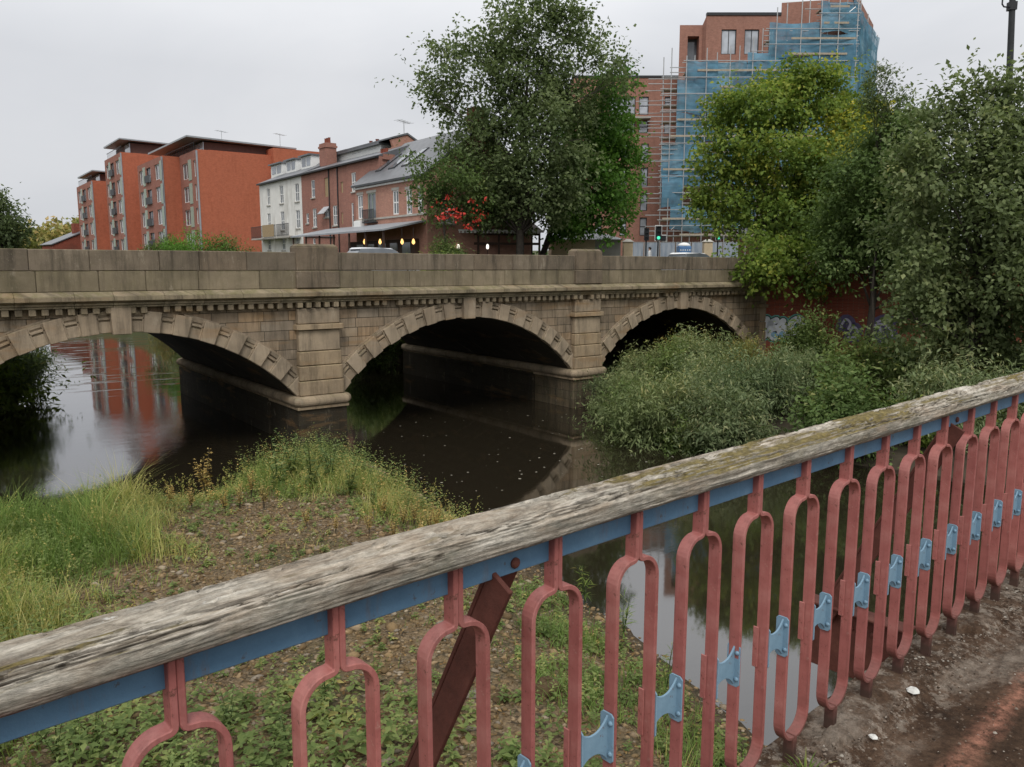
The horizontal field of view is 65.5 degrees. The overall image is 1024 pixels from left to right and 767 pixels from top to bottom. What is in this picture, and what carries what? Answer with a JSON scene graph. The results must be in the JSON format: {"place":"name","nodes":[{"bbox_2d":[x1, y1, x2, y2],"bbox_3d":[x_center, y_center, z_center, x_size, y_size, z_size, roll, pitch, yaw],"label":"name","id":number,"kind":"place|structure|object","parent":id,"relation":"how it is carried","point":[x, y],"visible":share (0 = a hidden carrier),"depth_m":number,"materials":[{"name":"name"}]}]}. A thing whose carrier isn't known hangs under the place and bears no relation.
{"place":"outdoors","nodes":[
{"label":"outdoors","id":0,"kind":"place"},
{"bbox_2d":[40,223,80,248],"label":"brick house","id":1,"kind":"structure","parent":0,"point":[71,240],"depth_m":160.54,"materials":[{"name":"brick"}]},
{"bbox_2d":[0,451,746,766],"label":"bank grass","id":2,"kind":"structure","parent":0,"point":[86,511],"depth_m":16.45,"materials":[{"name":"plant"}]},
{"bbox_2d":[0,332,1016,745],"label":"water","id":3,"kind":"structure","parent":0,"point":[128,406],"depth_m":27.72,"materials":[{"name":"liquid"}]},
{"bbox_2d":[0,0,1023,250],"label":"sky","id":4,"kind":"structure","parent":0,"point":[78,77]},
{"bbox_2d":[389,250,962,377],"bbox_3d":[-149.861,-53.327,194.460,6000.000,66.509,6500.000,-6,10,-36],"label":"ground","id":5,"kind":"structure","parent":0,"point":[610,357],"depth_m":50.62,"materials":[{"name":"soil"}]},
{"bbox_2d":[0,182,39,248],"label":"dark tree","id":6,"kind":"object","parent":5,"relation":"on","point":[11,235],"visible":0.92,"depth_m":60.82,"materials":[{"name":"green plant"}]},
{"bbox_2d":[0,352,42,410],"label":"bush","id":7,"kind":"object","parent":5,"relation":"on","point":[16,381],"visible":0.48,"depth_m":36.55,"materials":[{"name":"green plant"}]},
{"bbox_2d":[0,346,79,405],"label":"willow bush","id":8,"kind":"object","parent":5,"relation":"on","point":[40,366],"visible":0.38,"depth_m":38.65,"materials":[{"name":"green plant"}]},
{"bbox_2d":[5,215,78,248],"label":"distant wood","id":9,"kind":"object","parent":5,"relation":"on","point":[47,234],"visible":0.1,"depth_m":391.88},
{"bbox_2d":[0,348,96,414],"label":"bush","id":10,"kind":"object","parent":5,"relation":"on","point":[12,394],"visible":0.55,"depth_m":37.61,"materials":[{"name":"green plant"}]},
{"bbox_2d":[137,229,188,250],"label":"tree","id":11,"kind":"object","parent":5,"relation":"on","point":[153,246],"visible":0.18,"depth_m":105.55,"materials":[{"name":"green plant"}]},
{"bbox_2d":[77,130,318,251],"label":"apartment building","id":12,"kind":"structure","parent":5,"relation":"on","point":[135,194],"depth_m":111.17,"materials":[{"name":"red brick"}]},
{"bbox_2d":[155,160,162,180],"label":"window","id":13,"kind":"structure","parent":12,"relation":"in","point":[159,173],"depth_m":111.94,"materials":[{"name":"glass"}]},
{"bbox_2d":[157,183,163,202],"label":"window","id":14,"kind":"structure","parent":12,"relation":"in","point":[160,192],"depth_m":112.41,"materials":[{"name":"glass"}]},
{"bbox_2d":[158,206,165,225],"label":"window","id":15,"kind":"structure","parent":12,"relation":"in","point":[160,212],"depth_m":112.87,"materials":[{"name":"white paint"}]},
{"bbox_2d":[183,159,191,180],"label":"window","id":16,"kind":"structure","parent":12,"relation":"in","point":[187,169],"depth_m":108.79,"materials":[{"name":"glass"}]},
{"bbox_2d":[185,183,192,203],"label":"window","id":17,"kind":"structure","parent":12,"relation":"in","point":[188,190],"depth_m":109.24,"materials":[{"name":"glass"}]},
{"bbox_2d":[186,206,194,226],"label":"window","id":18,"kind":"structure","parent":12,"relation":"in","point":[189,213],"depth_m":109.56,"materials":[{"name":"white paint"}]},
{"bbox_2d":[155,219,242,250],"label":"tree","id":19,"kind":"object","parent":5,"relation":"on","point":[179,246],"visible":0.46,"depth_m":99.81,"materials":[{"name":"green plant"}]},
{"bbox_2d":[195,231,260,251],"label":"tree","id":20,"kind":"object","parent":5,"relation":"on","point":[225,246],"visible":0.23,"depth_m":102.17,"materials":[{"name":"green plant"}]},
{"bbox_2d":[251,149,344,251],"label":"terrace house","id":21,"kind":"structure","parent":5,"relation":"on","point":[280,192],"depth_m":82.56,"materials":[{"name":"white paint"}]},
{"bbox_2d":[298,119,416,252],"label":"terrace house","id":22,"kind":"structure","parent":5,"relation":"on","point":[328,197],"depth_m":72.53,"materials":[{"name":"red brick"}]},
{"bbox_2d":[0,465,751,766],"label":"gravel bar","id":23,"kind":"object","parent":5,"relation":"on","point":[440,657],"visible":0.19,"depth_m":12.61,"materials":[{"name":"gravel"}]},
{"bbox_2d":[37,723,66,761],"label":"leafy weed","id":24,"kind":"object","parent":23,"relation":"on","point":[53,748],"visible":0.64,"depth_m":9.62,"materials":[{"name":"green plant"}]},
{"bbox_2d":[77,710,105,752],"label":"leafy weed","id":25,"kind":"object","parent":23,"relation":"on","point":[98,724],"visible":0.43,"depth_m":9.80,"materials":[{"name":"green plant"}]},
{"bbox_2d":[188,448,213,500],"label":"dry weed","id":26,"kind":"object","parent":23,"relation":"on","point":[203,479],"visible":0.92,"depth_m":21.59,"materials":[{"name":"plant"}]},
{"bbox_2d":[209,683,238,731],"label":"leafy weed","id":27,"kind":"object","parent":23,"relation":"on","point":[230,708],"visible":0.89,"depth_m":10.18,"materials":[{"name":"green plant"}]},
{"bbox_2d":[0,440,478,734],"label":"seed heads","id":28,"kind":"object","parent":23,"relation":"on","point":[145,488],"visible":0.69,"depth_m":19.15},
{"bbox_2d":[235,483,245,507],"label":"dry weed","id":29,"kind":"object","parent":23,"relation":"on","point":[239,499],"visible":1,"depth_m":19.70,"materials":[{"name":"brown plant"}]},
{"bbox_2d":[246,469,255,498],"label":"dry weed","id":30,"kind":"object","parent":23,"relation":"on","point":[250,481],"visible":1,"depth_m":20.70,"materials":[{"name":"brown plant"}]},
{"bbox_2d":[259,483,268,508],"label":"dry weed","id":31,"kind":"object","parent":23,"relation":"on","point":[264,496],"visible":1,"depth_m":19.70,"materials":[{"name":"brown plant"}]},
{"bbox_2d":[261,436,287,483],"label":"leafy weed","id":32,"kind":"object","parent":23,"relation":"on","point":[276,467],"visible":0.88,"depth_m":21.62,"materials":[{"name":"green plant"}]},
{"bbox_2d":[277,713,291,752],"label":"leafy weed","id":33,"kind":"object","parent":23,"relation":"on","point":[282,738],"visible":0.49,"depth_m":9.78,"materials":[{"name":"green plant"}]},
{"bbox_2d":[274,428,300,475],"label":"leafy weed","id":34,"kind":"object","parent":23,"relation":"on","point":[291,459],"visible":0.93,"depth_m":22.53,"materials":[{"name":"green plant"}]},
{"bbox_2d":[299,439,328,488],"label":"leafy weed","id":35,"kind":"object","parent":23,"relation":"on","point":[310,474],"visible":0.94,"depth_m":21.34,"materials":[{"name":"green plant"}]},
{"bbox_2d":[316,435,338,478],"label":"leafy weed","id":36,"kind":"object","parent":23,"relation":"on","point":[329,462],"visible":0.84,"depth_m":22.37,"materials":[{"name":"green plant"}]},
{"bbox_2d":[317,677,340,702],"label":"leafy weed","id":37,"kind":"object","parent":23,"relation":"on","point":[325,692],"visible":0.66,"depth_m":10.86,"materials":[{"name":"green plant"}]},
{"bbox_2d":[341,450,362,493],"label":"leafy weed","id":38,"kind":"object","parent":23,"relation":"on","point":[351,486],"visible":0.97,"depth_m":21.21,"materials":[{"name":"green plant"}]},
{"bbox_2d":[0,427,747,766],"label":"weeds","id":39,"kind":"object","parent":23,"relation":"on","point":[174,757],"visible":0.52,"depth_m":10.90,"materials":[{"name":"green plant"}]},
{"bbox_2d":[17,477,750,766],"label":"fallen leaves","id":40,"kind":"object","parent":23,"relation":"on","point":[396,656],"visible":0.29,"depth_m":12.91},
{"bbox_2d":[3,461,767,766],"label":"loose stones","id":41,"kind":"object","parent":23,"relation":"on","point":[392,627],"visible":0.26,"depth_m":12.95,"materials":[{"name":"stone"}]},
{"bbox_2d":[409,499,419,525],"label":"dry weed","id":42,"kind":"object","parent":23,"relation":"on","point":[414,516],"visible":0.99,"depth_m":19.30,"materials":[{"name":"brown plant"}]},
{"bbox_2d":[491,691,508,703],"bbox_3d":[-0.149,4.360,11.037,0.258,0.172,0.222,-6,10,-36],"label":"boulder","id":43,"kind":"object","parent":23,"relation":"on","point":[494,698],"visible":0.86,"depth_m":10.98,"materials":[{"name":"stone"}]},
{"bbox_2d":[535,675,561,697],"bbox_3d":[0.495,4.333,11.323,0.435,0.267,0.359,-6,10,-36],"label":"boulder","id":44,"kind":"object","parent":23,"relation":"on","point":[543,685],"visible":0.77,"depth_m":11.22,"materials":[{"name":"stone"}]},
{"bbox_2d":[569,562,597,603],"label":"tall grass plant","id":45,"kind":"object","parent":23,"relation":"on","point":[583,588],"depth_m":15.71,"materials":[{"name":"green plant"}]},
{"bbox_2d":[619,587,636,637],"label":"tall grass plant","id":46,"kind":"object","parent":23,"relation":"on","point":[623,618],"depth_m":13.97,"materials":[{"name":"green plant"}]},
{"bbox_2d":[656,643,672,688],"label":"tall grass plant","id":47,"kind":"object","parent":23,"relation":"on","point":[668,668],"depth_m":12.26,"materials":[{"name":"green plant"}]},
{"bbox_2d":[362,341,400,372],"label":"elder bush","id":48,"kind":"object","parent":5,"relation":"on","point":[382,357],"visible":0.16,"depth_m":51.47,"materials":[{"name":"green plant"}]},
{"bbox_2d":[0,244,771,445],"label":"stone bridge","id":49,"kind":"structure","parent":5,"relation":"on","point":[296,337],"depth_m":31.73,"materials":[{"name":"stone"}]},
{"bbox_2d":[347,247,398,252],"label":"car","id":50,"kind":"object","parent":49,"relation":"on","point":[368,250],"visible":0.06,"depth_m":43.46,"materials":[{"name":"silver metal"}]},
{"bbox_2d":[384,338,405,364],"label":"elder bush","id":51,"kind":"object","parent":5,"relation":"on","point":[401,341],"visible":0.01,"depth_m":54.05,"materials":[{"name":"green plant"}]},
{"bbox_2d":[290,106,531,254],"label":"public house","id":52,"kind":"structure","parent":5,"relation":"on","point":[386,216],"depth_m":60.59,"materials":[{"name":"red brick"}]},
{"bbox_2d":[356,192,362,218],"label":"window","id":53,"kind":"structure","parent":52,"relation":"in","point":[360,195],"depth_m":65.18,"materials":[{"name":"glass"}]},
{"bbox_2d":[366,189,375,220],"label":"balcony door","id":54,"kind":"structure","parent":52,"relation":"in","point":[371,196],"depth_m":63.46,"materials":[{"name":"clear glass"}]},
{"bbox_2d":[391,187,398,214],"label":"window","id":55,"kind":"structure","parent":52,"relation":"in","point":[395,193],"depth_m":60.43,"materials":[{"name":"glass"}]},
{"bbox_2d":[388,133,504,243],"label":"tree","id":56,"kind":"object","parent":5,"relation":"on","point":[441,195],"visible":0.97,"depth_m":53.66,"materials":[{"name":"red leaves"},{"name":"bark"}]},
{"bbox_2d":[424,232,476,253],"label":"elder bush","id":57,"kind":"object","parent":5,"relation":"on","point":[444,246],"visible":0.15,"depth_m":53.35,"materials":[{"name":"green plant"}]},
{"bbox_2d":[458,224,543,254],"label":"timber shelter","id":58,"kind":"object","parent":5,"relation":"on","point":[534,226],"visible":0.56,"depth_m":59.88,"materials":[{"name":"wood"}]},
{"bbox_2d":[374,0,643,254],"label":"sycamore tree","id":59,"kind":"object","parent":5,"relation":"on","point":[552,96],"visible":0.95,"depth_m":54.63,"materials":[{"name":"green plant"}]},
{"bbox_2d":[0,371,1023,766],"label":"footbridge","id":60,"kind":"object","parent":5,"relation":"on","point":[170,647],"visible":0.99,"depth_m":2.15,"materials":[{"name":"blue paint"}]},
{"bbox_2d":[777,750,835,766],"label":"grass tuft","id":61,"kind":"object","parent":60,"relation":"on","point":[805,762],"visible":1,"depth_m":2.53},
{"bbox_2d":[759,569,1023,766],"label":"grit","id":62,"kind":"object","parent":60,"relation":"on","point":[898,704],"visible":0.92,"depth_m":3.02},
{"bbox_2d":[548,231,623,255],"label":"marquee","id":63,"kind":"object","parent":5,"relation":"on","point":[613,250],"visible":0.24,"depth_m":65.09,"materials":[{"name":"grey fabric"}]},
{"bbox_2d":[532,48,660,254],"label":"maple tree","id":64,"kind":"object","parent":5,"relation":"on","point":[614,197],"visible":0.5,"depth_m":59.82,"materials":[{"name":"green plant"}]},
{"bbox_2d":[622,239,633,255],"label":"gate pillar","id":65,"kind":"structure","parent":5,"relation":"on","point":[627,249],"depth_m":68.65,"materials":[{"name":"stone"}]},
{"bbox_2d":[676,242,690,252],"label":"portable toilet","id":66,"kind":"object","parent":5,"relation":"on","point":[683,247],"visible":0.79,"depth_m":72.99,"materials":[{"name":"blue plastic"}]},
{"bbox_2d":[633,242,737,256],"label":"site fence","id":67,"kind":"object","parent":5,"relation":"on","point":[667,249],"visible":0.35,"depth_m":76.94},
{"bbox_2d":[702,239,713,256],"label":"gate pillar","id":68,"kind":"structure","parent":5,"relation":"on","point":[707,247],"depth_m":74.57,"materials":[{"name":"stone"}]},
{"bbox_2d":[565,0,872,261],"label":"apartment tower","id":69,"kind":"structure","parent":5,"relation":"on","point":[720,33],"depth_m":89.97,"materials":[{"name":"red brick"}]},
{"bbox_2d":[609,97,635,114],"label":"window","id":70,"kind":"structure","parent":69,"relation":"in","point":[632,102],"depth_m":91.54,"materials":[{"name":"glass"}]},
{"bbox_2d":[639,218,646,235],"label":"window","id":71,"kind":"structure","parent":69,"relation":"in","point":[643,221],"depth_m":93.46,"materials":[{"name":"glass"}]},
{"bbox_2d":[639,97,648,114],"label":"window","id":72,"kind":"structure","parent":69,"relation":"in","point":[643,108],"depth_m":91.54,"materials":[{"name":"glass"}]},
{"bbox_2d":[687,39,696,59],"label":"loggia window","id":73,"kind":"structure","parent":69,"relation":"in","point":[692,43],"depth_m":88.94,"materials":[{"name":"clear glass"}]},
{"bbox_2d":[721,30,735,53],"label":"window","id":74,"kind":"structure","parent":69,"relation":"in","point":[728,38],"depth_m":87.18,"materials":[{"name":"glass"}]},
{"bbox_2d":[744,30,758,53],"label":"window","id":75,"kind":"structure","parent":69,"relation":"in","point":[748,41],"depth_m":87.18,"materials":[{"name":"glass"}]},
{"bbox_2d":[636,0,879,255],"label":"scaffolding","id":76,"kind":"object","parent":5,"relation":"on","point":[859,39],"visible":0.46,"depth_m":84.54,"materials":[{"name":"fabric"}]},
{"bbox_2d":[678,47,899,324],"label":"lime tree","id":77,"kind":"object","parent":5,"relation":"on","point":[787,92],"visible":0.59,"depth_m":49.29,"materials":[{"name":"green plant"}]},
{"bbox_2d":[760,267,1023,358],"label":"river wall","id":78,"kind":"structure","parent":5,"relation":"on","point":[850,306],"depth_m":44.46,"materials":[{"name":"red brick"}]},
{"bbox_2d":[993,0,1017,323],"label":"street lamp","id":79,"kind":"object","parent":5,"relation":"on","point":[1011,6],"visible":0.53,"depth_m":32.21,"materials":[{"name":"metal"}]},
{"bbox_2d":[668,252,709,256],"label":"car","id":80,"kind":"object","parent":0,"point":[683,254],"visible":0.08,"depth_m":48.45,"materials":[{"name":"white paint"}]},
{"bbox_2d":[591,394,1008,483],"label":"river bank","id":81,"kind":"structure","parent":0,"point":[899,454],"depth_m":27.17,"materials":[{"name":"soil"}]},
{"bbox_2d":[573,362,646,404],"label":"willow bush","id":82,"kind":"object","parent":81,"relation":"on","point":[590,385],"visible":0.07,"depth_m":36.77,"materials":[{"name":"green plant"}]},
{"bbox_2d":[568,361,661,427],"bbox_3d":[4.927,0.847,34.287,4.821,3.516,4.966,-8,11,-42],"label":"willow bush","id":83,"kind":"object","parent":81,"relation":"on","point":[614,379],"visible":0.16,"depth_m":34.32,"materials":[{"name":"green plant"}]},
{"bbox_2d":[594,370,669,439],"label":"elder bush","id":84,"kind":"object","parent":81,"relation":"on","point":[630,393],"visible":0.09,"depth_m":31.86,"materials":[{"name":"green plant"}]},
{"bbox_2d":[598,339,684,396],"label":"willow bush","id":85,"kind":"object","parent":81,"relation":"on","point":[636,359],"visible":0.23,"depth_m":38.18,"materials":[{"name":"green plant"}]},
{"bbox_2d":[568,359,726,454],"bbox_3d":[5.667,1.428,30.273,5.815,4.854,5.992,8,11,42],"label":"willow bush","id":86,"kind":"object","parent":81,"relation":"on","point":[648,405],"visible":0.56,"depth_m":29.56,"materials":[{"name":"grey plant"}]},
{"bbox_2d":[636,330,704,393],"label":"elder bush","id":87,"kind":"object","parent":81,"relation":"on","point":[663,364],"visible":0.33,"depth_m":35.83,"materials":[{"name":"green plant"}]},
{"bbox_2d":[652,397,705,456],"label":"elder bush","id":88,"kind":"object","parent":81,"relation":"on","point":[671,447],"visible":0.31,"depth_m":28.75,"materials":[{"name":"green plant"}]},
{"bbox_2d":[651,341,748,401],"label":"willow bush","id":89,"kind":"object","parent":81,"relation":"on","point":[708,368],"visible":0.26,"depth_m":33.12,"materials":[{"name":"green plant"}]},
{"bbox_2d":[650,321,765,371],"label":"willow bush","id":90,"kind":"object","parent":81,"relation":"on","point":[698,344],"visible":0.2,"depth_m":37.31,"materials":[{"name":"green plant"}]},
{"bbox_2d":[640,364,796,456],"bbox_3d":[7.583,1.636,28.931,6.266,4.755,6.082,5,9,29],"label":"willow bush","id":91,"kind":"object","parent":81,"relation":"on","point":[735,428],"visible":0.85,"depth_m":27.71,"materials":[{"name":"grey plant"}]},
{"bbox_2d":[718,327,786,374],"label":"mugwort clump","id":92,"kind":"object","parent":81,"relation":"on","point":[752,347],"visible":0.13,"depth_m":35.20,"materials":[{"name":"green plant"}]},
{"bbox_2d":[697,338,823,425],"bbox_3d":[9.692,0.290,31.553,4.870,4.250,5.017,4,9,28],"label":"willow bush","id":93,"kind":"object","parent":81,"relation":"on","point":[780,379],"visible":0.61,"depth_m":30.85,"materials":[{"name":"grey plant"}]},
{"bbox_2d":[757,297,847,370],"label":"elder bush","id":94,"kind":"object","parent":81,"relation":"on","point":[804,335],"visible":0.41,"depth_m":40.93,"materials":[{"name":"green plant"}]},
{"bbox_2d":[775,341,836,398],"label":"willow bush","id":95,"kind":"object","parent":81,"relation":"on","point":[804,359],"visible":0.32,"depth_m":33.12,"materials":[{"name":"green plant"}]},
{"bbox_2d":[762,342,906,467],"bbox_3d":[11.147,0.996,27.057,5.441,4.543,5.464,-6,10,-35],"label":"elder bush","id":96,"kind":"object","parent":81,"relation":"on","point":[838,400],"visible":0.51,"depth_m":26.75,"materials":[{"name":"green plant"}]},
{"bbox_2d":[805,317,910,405],"bbox_3d":[13.845,-0.312,31.422,4.752,4.785,4.772,0,8,-2],"label":"elder bush","id":97,"kind":"object","parent":81,"relation":"on","point":[864,352],"visible":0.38,"depth_m":30.77,"materials":[{"name":"green plant"}]},
{"bbox_2d":[786,88,965,348],"bbox_3d":[18.968,-8.080,40.290,9.581,13.031,9.954,4,9,24],"label":"alder tree","id":98,"kind":"object","parent":81,"relation":"on","point":[844,232],"visible":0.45,"depth_m":39.66,"materials":[{"name":"green plant"}]},
{"bbox_2d":[852,58,917,345],"bbox_3d":[17.759,-8.485,38.915,3.116,14.412,2.904,-6,10,-36],"label":"tree","id":99,"kind":"object","parent":81,"relation":"on","point":[871,95],"visible":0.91,"depth_m":38.27,"materials":[{"name":"green plant"}]},
{"bbox_2d":[847,322,930,399],"bbox_3d":[16.057,-0.608,33.052,4.231,3.943,4.213,-7,11,-39],"label":"elder bush","id":100,"kind":"object","parent":81,"relation":"on","point":[890,352],"visible":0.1,"depth_m":32.67,"materials":[{"name":"green plant"}]},
{"bbox_2d":[884,379,939,453],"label":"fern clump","id":101,"kind":"object","parent":81,"relation":"on","point":[925,440],"visible":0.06,"depth_m":27.35,"materials":[{"name":"green plant"}]},
{"bbox_2d":[852,37,1023,388],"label":"whitebeam tree","id":102,"kind":"object","parent":81,"relation":"on","point":[991,175],"visible":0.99,"depth_m":28.05,"materials":[{"name":"green plant"}]},
{"bbox_2d":[882,333,1006,400],"bbox_3d":[16.779,0.146,29.837,6.387,5.332,4.690,-5,10,-32],"label":"mugwort clump","id":103,"kind":"object","parent":81,"relation":"on","point":[977,367],"visible":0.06,"depth_m":29.57,"materials":[{"name":"green plant"}]},
{"bbox_2d":[880,340,1023,455],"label":"willow bush","id":104,"kind":"object","parent":81,"relation":"on","point":[959,377],"visible":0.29,"depth_m":27.21,"materials":[{"name":"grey plant"}]},
{"bbox_2d":[888,316,1023,377],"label":"willow bush","id":105,"kind":"object","parent":81,"relation":"on","point":[956,354],"visible":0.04,"depth_m":31.90,"materials":[{"name":"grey plant"}]},
{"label":"pavement","id":106,"kind":"structure","parent":0,"visible":0},
{"bbox_2d":[644,228,648,255],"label":"traffic light","id":107,"kind":"object","parent":106,"relation":"on","point":[646,234],"visible":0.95,"depth_m":59.95,"materials":[{"name":"metal"}]},
{"bbox_2d":[655,225,665,256],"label":"traffic light","id":108,"kind":"object","parent":106,"relation":"on","point":[659,236],"visible":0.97,"depth_m":59.00,"materials":[{"name":"metal"}]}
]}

